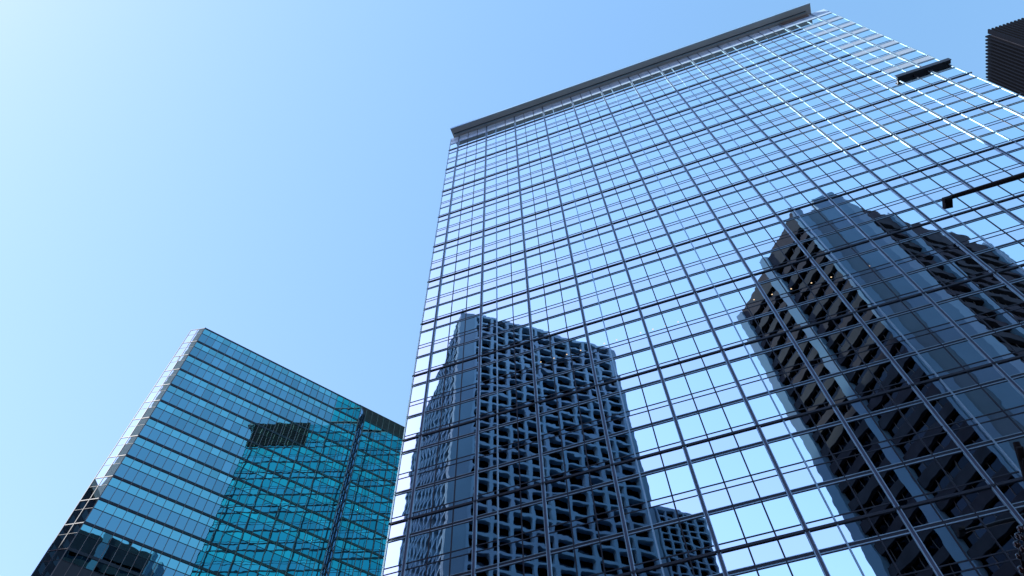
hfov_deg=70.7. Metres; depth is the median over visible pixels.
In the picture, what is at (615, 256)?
window
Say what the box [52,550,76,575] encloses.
window
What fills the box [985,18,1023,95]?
office tower
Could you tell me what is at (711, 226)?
window
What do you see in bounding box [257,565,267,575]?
window
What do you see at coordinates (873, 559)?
window
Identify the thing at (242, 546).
window
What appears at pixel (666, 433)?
window
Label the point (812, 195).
window
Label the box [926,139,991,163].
window
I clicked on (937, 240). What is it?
window
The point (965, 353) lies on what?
window
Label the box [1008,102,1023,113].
window
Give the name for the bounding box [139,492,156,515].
window
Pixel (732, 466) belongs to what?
window
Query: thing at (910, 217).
window
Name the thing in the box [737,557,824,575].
window
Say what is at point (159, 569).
window
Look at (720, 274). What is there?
window
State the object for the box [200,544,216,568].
window
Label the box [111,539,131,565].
window
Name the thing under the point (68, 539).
window
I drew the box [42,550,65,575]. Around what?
window
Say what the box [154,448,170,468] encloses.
window
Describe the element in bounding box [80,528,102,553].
window
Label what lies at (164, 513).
window
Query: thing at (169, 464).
window
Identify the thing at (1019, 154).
window
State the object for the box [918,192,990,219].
window
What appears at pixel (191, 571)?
window
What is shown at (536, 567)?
window
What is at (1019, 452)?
street tree
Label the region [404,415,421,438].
window
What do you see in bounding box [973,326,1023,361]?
window
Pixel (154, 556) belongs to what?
window
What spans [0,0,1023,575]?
sky
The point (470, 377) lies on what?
window
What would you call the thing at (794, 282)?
window
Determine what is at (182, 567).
window
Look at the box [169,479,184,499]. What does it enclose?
window
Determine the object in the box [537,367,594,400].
window
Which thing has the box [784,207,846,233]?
window
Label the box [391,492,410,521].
window
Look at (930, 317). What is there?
window
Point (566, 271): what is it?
window
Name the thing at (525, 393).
window
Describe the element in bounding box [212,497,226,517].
window
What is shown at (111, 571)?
window
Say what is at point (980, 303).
window
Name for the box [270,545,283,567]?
window
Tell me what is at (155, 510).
window
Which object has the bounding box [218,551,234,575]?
window
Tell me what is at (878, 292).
window
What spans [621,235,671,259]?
window
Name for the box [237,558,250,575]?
window
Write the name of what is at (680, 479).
window
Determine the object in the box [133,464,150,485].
window
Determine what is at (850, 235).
window
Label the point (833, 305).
window
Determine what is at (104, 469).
window
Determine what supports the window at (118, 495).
in the office tower at (227, 457)
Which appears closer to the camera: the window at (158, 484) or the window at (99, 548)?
the window at (99, 548)
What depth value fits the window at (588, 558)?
39.32 m
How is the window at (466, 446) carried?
in the office tower at (745, 299)
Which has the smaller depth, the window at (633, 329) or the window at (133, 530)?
the window at (633, 329)
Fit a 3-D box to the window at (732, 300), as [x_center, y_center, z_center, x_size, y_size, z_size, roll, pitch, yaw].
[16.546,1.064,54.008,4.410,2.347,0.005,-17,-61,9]
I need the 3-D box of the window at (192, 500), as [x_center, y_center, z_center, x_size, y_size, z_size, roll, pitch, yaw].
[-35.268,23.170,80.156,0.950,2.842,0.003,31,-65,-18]
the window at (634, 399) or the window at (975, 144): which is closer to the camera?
the window at (634, 399)
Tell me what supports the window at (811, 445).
in the office tower at (745, 299)
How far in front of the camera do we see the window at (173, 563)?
72.79 m
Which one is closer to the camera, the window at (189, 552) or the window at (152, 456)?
the window at (189, 552)
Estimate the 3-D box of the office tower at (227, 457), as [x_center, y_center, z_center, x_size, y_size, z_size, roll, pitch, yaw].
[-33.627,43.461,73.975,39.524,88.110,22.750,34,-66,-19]
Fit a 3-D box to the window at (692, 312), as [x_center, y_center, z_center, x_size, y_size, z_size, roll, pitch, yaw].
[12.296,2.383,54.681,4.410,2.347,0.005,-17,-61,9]
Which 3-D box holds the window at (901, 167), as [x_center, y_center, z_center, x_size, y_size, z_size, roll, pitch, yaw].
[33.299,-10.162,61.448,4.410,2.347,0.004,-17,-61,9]
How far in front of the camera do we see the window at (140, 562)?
71.45 m
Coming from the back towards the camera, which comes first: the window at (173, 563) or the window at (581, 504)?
the window at (173, 563)
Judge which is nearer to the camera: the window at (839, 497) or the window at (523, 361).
the window at (839, 497)
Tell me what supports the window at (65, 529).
in the office tower at (227, 457)
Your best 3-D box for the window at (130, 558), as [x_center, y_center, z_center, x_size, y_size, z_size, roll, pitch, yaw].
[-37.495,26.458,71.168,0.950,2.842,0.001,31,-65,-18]
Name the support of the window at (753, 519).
in the office tower at (745, 299)
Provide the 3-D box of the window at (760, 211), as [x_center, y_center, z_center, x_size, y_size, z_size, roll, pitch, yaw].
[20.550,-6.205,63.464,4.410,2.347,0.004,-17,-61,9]
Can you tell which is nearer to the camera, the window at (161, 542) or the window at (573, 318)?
the window at (573, 318)
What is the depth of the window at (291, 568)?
81.38 m
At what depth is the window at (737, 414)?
44.61 m
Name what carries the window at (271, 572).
in the office tower at (227, 457)
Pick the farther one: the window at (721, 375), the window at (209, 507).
the window at (209, 507)
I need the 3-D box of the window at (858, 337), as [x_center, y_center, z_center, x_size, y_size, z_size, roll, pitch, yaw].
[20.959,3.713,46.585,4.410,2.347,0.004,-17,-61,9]
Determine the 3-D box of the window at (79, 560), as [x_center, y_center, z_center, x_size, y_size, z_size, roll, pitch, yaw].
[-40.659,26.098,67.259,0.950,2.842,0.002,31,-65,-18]
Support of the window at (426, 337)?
in the office tower at (745, 299)
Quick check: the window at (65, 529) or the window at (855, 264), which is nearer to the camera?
the window at (855, 264)
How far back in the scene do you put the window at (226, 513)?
81.36 m
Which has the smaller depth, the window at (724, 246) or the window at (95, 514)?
the window at (724, 246)
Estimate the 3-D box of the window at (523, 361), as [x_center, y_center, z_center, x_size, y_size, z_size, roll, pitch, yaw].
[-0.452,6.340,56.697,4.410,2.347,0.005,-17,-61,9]
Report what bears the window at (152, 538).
in the office tower at (227, 457)
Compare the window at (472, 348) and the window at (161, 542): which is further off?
the window at (161, 542)
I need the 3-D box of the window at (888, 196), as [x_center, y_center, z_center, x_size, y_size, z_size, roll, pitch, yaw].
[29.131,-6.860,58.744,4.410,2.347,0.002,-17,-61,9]
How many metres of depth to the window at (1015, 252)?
48.25 m
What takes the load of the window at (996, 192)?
in the office tower at (745, 299)
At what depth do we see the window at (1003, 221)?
51.34 m
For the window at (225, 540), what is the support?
in the office tower at (227, 457)
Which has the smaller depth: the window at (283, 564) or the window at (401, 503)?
the window at (401, 503)
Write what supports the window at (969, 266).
in the office tower at (745, 299)
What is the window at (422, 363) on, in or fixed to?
in the office tower at (745, 299)
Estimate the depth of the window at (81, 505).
72.22 m
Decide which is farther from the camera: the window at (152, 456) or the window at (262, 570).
the window at (152, 456)
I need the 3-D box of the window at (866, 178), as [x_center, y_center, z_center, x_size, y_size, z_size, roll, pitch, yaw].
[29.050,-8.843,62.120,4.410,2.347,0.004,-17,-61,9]
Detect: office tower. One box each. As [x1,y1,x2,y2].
[31,327,404,575]
[381,3,1023,575]
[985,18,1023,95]
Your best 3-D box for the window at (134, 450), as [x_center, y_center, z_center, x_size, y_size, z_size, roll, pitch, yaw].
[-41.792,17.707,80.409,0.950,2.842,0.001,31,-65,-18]
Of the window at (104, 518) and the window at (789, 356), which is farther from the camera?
the window at (104, 518)
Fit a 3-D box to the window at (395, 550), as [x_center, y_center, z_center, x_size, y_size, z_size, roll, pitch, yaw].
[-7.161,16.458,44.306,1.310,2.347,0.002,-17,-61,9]
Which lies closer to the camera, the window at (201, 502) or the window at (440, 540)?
the window at (440, 540)
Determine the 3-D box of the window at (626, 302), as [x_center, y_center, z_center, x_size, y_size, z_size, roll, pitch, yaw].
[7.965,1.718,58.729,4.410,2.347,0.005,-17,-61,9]
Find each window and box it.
[32,551,55,575]
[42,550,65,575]
[49,525,71,549]
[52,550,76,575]
[59,523,82,548]
[65,554,87,575]
[66,501,87,523]
[70,524,92,549]
[75,499,97,522]
[78,558,97,575]
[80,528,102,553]
[81,478,101,499]
[86,500,107,524]
[90,532,112,557]
[91,477,111,498]
[91,562,107,575]
[96,457,115,477]
[96,504,116,527]
[100,535,121,561]
[101,477,120,499]
[103,566,117,575]
[105,456,124,475]
[105,508,125,531]
[109,438,127,456]
[110,481,129,503]
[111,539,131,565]
[114,456,133,477]
[115,511,135,535]
[116,570,127,575]
[118,436,136,455]
[119,485,138,507]
[121,543,141,569]
[124,460,142,481]
[125,515,144,539]
[128,437,145,456]
[129,489,147,511]
[131,547,151,572]
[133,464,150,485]
[135,519,153,543]
[136,440,153,460]
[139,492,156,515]
[141,551,160,575]
[142,468,159,488]
[144,523,163,546]
[145,444,162,464]
[148,496,165,518]
[151,471,168,492]
[152,555,169,575]
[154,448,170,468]
[154,526,172,550]
[157,500,174,522]
[160,475,176,496]
[162,452,178,471]
[163,530,181,554]
[163,558,179,575]
[166,504,183,526]
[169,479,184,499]
[173,534,190,557]
[174,562,188,575]
[175,507,192,529]
[177,482,193,503]
[182,537,199,561]
[184,511,200,533]
[185,566,197,575]
[186,486,201,507]
[191,541,207,564]
[193,514,209,536]
[195,489,210,510]
[196,569,206,575]
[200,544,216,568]
[202,518,217,540]
[203,493,218,514]
[209,548,225,572]
[210,521,226,543]
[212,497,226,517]
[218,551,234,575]
[219,525,234,547]
[220,500,234,521]
[227,555,242,575]
[228,528,242,551]
[236,532,250,554]
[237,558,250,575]
[245,535,258,558]
[247,562,259,575]
[253,539,267,561]
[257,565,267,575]
[262,542,275,564]
[267,569,276,575]
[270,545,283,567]
[278,549,291,571]
[286,552,298,574]
[383,539,404,574]
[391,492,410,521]
[398,451,416,478]
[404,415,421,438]
[406,521,472,568]
[410,384,425,405]
[412,475,473,516]
[414,355,429,374]
[418,435,475,472]
[419,330,432,347]
[423,13,1023,575]
[423,400,476,433]
[427,368,477,400]
[431,341,478,369]
[434,316,479,343]
[475,557,547,575]
[476,503,544,550]
[478,457,540,498]
[479,418,537,456]
[480,383,534,417]
[481,326,529,354]
[481,353,531,384]
[482,301,527,328]
[530,286,577,313]
[532,310,582,338]
[534,337,588,368]
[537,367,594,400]
[540,401,601,439]
[543,440,609,480]
[546,484,619,531]
[551,537,630,575]
[574,250,621,274]
[579,271,629,298]
[583,294,636,322]
[589,320,646,352]
[595,349,656,383]
[601,383,668,421]
[609,421,680,462]
[618,465,696,512]
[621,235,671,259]
[628,256,681,282]
[629,517,714,569]
[636,278,692,306]
[644,304,705,335]
[654,332,719,365]
[665,364,736,402]
[670,220,721,244]
[678,402,754,443]
[679,240,734,266]
[690,261,749,290]
[692,445,776,493]
[702,286,765,318]
[709,496,802,549]
[715,314,783,348]
[719,204,773,229]
[730,346,806,384]
[731,223,790,250]
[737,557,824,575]
[745,245,807,273]
[748,382,829,423]
[761,268,828,300]
[769,189,825,213]
[769,425,859,472]
[778,295,850,329]
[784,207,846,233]
[793,475,893,527]
[798,326,878,364]
[801,227,866,255]
[820,172,879,196]
[821,250,891,282]
[821,362,908,403]
[822,535,935,575]
[839,190,902,216]
[842,276,919,310]
[848,403,945,451]
[853,141,911,163]
[859,210,928,238]
[867,306,952,344]
[873,156,934,180]
[879,452,988,505]
[882,232,957,263]
[895,173,961,199]
[896,341,988,382]
[904,124,965,147]
[908,257,990,290]
[917,511,1023,574]
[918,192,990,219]
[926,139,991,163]
[929,381,1023,429]
[939,286,1023,324]
[945,213,1023,244]
[951,155,1021,181]
[956,108,1019,130]
[969,437,1023,482]
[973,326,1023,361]
[976,242,1023,270]
[981,124,1023,145]
[981,178,1023,201]
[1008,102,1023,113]
[1009,149,1023,161]
[1010,207,1023,219]
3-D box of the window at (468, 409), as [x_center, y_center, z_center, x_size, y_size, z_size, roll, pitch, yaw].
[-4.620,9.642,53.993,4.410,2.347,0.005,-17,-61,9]
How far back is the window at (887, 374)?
43.27 m
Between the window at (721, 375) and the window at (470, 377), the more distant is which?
the window at (470, 377)
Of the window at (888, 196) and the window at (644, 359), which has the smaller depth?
the window at (644, 359)
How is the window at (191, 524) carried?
in the office tower at (227, 457)
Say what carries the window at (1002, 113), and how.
in the office tower at (745, 299)
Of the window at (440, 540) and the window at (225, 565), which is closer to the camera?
the window at (440, 540)
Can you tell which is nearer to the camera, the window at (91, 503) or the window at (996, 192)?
the window at (996, 192)
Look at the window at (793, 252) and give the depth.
56.80 m
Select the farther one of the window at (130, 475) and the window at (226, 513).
the window at (226, 513)
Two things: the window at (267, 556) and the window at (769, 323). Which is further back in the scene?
the window at (267, 556)
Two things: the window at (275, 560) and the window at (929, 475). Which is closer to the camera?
the window at (929, 475)
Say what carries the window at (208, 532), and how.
in the office tower at (227, 457)
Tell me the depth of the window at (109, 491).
74.99 m
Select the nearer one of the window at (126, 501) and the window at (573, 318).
the window at (573, 318)
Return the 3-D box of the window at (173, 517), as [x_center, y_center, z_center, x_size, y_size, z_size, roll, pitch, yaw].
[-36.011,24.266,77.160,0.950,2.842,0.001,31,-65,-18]
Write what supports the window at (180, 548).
in the office tower at (227, 457)
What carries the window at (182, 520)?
in the office tower at (227, 457)
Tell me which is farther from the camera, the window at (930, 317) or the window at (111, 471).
the window at (111, 471)
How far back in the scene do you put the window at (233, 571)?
76.99 m
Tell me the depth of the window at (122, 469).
77.69 m
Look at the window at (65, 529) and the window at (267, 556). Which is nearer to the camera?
the window at (65, 529)
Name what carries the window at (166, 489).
in the office tower at (227, 457)
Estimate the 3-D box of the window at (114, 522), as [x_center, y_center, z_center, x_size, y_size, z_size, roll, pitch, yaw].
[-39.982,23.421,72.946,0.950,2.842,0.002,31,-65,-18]
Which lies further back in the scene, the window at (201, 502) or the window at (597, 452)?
the window at (201, 502)
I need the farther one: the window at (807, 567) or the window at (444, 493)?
the window at (444, 493)
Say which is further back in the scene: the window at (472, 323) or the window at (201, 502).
the window at (201, 502)
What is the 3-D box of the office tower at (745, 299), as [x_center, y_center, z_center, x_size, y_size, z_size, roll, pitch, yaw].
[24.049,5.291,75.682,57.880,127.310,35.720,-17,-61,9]
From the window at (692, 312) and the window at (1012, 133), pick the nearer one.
the window at (692, 312)
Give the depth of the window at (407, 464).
51.09 m
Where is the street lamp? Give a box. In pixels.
[939,172,1023,208]
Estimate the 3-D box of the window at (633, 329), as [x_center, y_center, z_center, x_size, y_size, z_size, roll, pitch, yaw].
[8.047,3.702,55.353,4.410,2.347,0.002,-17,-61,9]
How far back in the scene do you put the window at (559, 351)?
56.05 m
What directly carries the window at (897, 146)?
in the office tower at (745, 299)
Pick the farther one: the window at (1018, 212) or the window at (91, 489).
the window at (91, 489)
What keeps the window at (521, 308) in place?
in the office tower at (745, 299)
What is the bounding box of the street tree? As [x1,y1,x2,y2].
[1013,441,1023,575]
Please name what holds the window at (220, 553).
in the office tower at (227, 457)
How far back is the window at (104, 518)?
72.61 m
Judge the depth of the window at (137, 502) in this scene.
75.90 m
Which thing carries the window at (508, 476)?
in the office tower at (745, 299)
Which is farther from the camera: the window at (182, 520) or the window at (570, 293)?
the window at (182, 520)
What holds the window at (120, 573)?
in the office tower at (227, 457)
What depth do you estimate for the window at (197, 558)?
75.67 m
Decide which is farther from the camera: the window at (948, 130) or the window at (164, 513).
the window at (164, 513)
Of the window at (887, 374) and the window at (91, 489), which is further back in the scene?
the window at (91, 489)
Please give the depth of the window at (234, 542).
79.27 m
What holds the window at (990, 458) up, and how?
in the office tower at (745, 299)
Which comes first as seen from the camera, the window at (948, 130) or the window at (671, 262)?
the window at (671, 262)
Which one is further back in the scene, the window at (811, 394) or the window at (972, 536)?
the window at (811, 394)
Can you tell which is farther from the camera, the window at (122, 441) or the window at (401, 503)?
the window at (122, 441)
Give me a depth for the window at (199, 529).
78.06 m
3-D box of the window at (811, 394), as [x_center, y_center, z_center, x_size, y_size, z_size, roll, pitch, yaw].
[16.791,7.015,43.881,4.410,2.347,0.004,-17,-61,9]
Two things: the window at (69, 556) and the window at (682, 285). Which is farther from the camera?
the window at (69, 556)
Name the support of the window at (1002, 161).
in the office tower at (745, 299)
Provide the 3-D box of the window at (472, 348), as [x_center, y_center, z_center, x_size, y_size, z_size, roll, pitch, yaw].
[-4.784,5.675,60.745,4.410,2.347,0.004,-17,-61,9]
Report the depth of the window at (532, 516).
43.20 m
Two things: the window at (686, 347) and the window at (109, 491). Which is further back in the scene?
the window at (109, 491)
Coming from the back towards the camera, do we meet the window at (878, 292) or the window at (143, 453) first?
the window at (143, 453)
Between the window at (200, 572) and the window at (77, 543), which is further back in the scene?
the window at (200, 572)
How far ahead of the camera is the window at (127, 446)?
80.25 m
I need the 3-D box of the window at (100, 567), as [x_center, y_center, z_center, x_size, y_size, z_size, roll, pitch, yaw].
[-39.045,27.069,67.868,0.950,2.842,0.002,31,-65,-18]
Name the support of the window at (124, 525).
in the office tower at (227, 457)
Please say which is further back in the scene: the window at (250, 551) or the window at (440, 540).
the window at (250, 551)
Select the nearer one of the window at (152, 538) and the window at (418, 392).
the window at (418, 392)
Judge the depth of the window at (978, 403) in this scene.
39.19 m
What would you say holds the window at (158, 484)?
in the office tower at (227, 457)
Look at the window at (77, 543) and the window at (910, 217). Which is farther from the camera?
the window at (77, 543)
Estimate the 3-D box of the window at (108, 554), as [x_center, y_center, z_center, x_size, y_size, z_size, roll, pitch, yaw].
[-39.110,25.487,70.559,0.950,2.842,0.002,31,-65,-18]
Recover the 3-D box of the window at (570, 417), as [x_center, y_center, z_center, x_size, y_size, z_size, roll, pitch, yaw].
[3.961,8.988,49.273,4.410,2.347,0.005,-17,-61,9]
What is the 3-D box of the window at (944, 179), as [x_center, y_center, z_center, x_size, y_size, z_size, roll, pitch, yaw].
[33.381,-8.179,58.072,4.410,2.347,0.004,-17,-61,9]
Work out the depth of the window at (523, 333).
60.15 m
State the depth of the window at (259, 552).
80.18 m
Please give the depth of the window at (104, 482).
74.87 m
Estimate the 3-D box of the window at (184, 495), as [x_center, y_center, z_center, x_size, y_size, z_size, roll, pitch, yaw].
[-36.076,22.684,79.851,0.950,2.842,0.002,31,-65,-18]
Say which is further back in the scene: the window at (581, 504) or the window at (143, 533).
the window at (143, 533)
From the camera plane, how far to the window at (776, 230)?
60.12 m
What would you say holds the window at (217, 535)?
in the office tower at (227, 457)
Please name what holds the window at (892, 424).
in the office tower at (745, 299)
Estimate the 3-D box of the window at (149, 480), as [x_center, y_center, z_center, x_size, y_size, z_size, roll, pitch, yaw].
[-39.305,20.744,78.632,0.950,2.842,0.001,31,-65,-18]
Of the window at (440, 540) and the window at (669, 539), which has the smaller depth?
the window at (669, 539)
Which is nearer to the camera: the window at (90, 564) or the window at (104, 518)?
the window at (90, 564)
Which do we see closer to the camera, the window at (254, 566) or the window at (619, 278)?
the window at (619, 278)
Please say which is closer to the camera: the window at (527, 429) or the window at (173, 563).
the window at (527, 429)
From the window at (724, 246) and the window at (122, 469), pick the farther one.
the window at (122, 469)
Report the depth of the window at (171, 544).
74.73 m
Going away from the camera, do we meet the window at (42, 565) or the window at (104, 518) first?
the window at (42, 565)

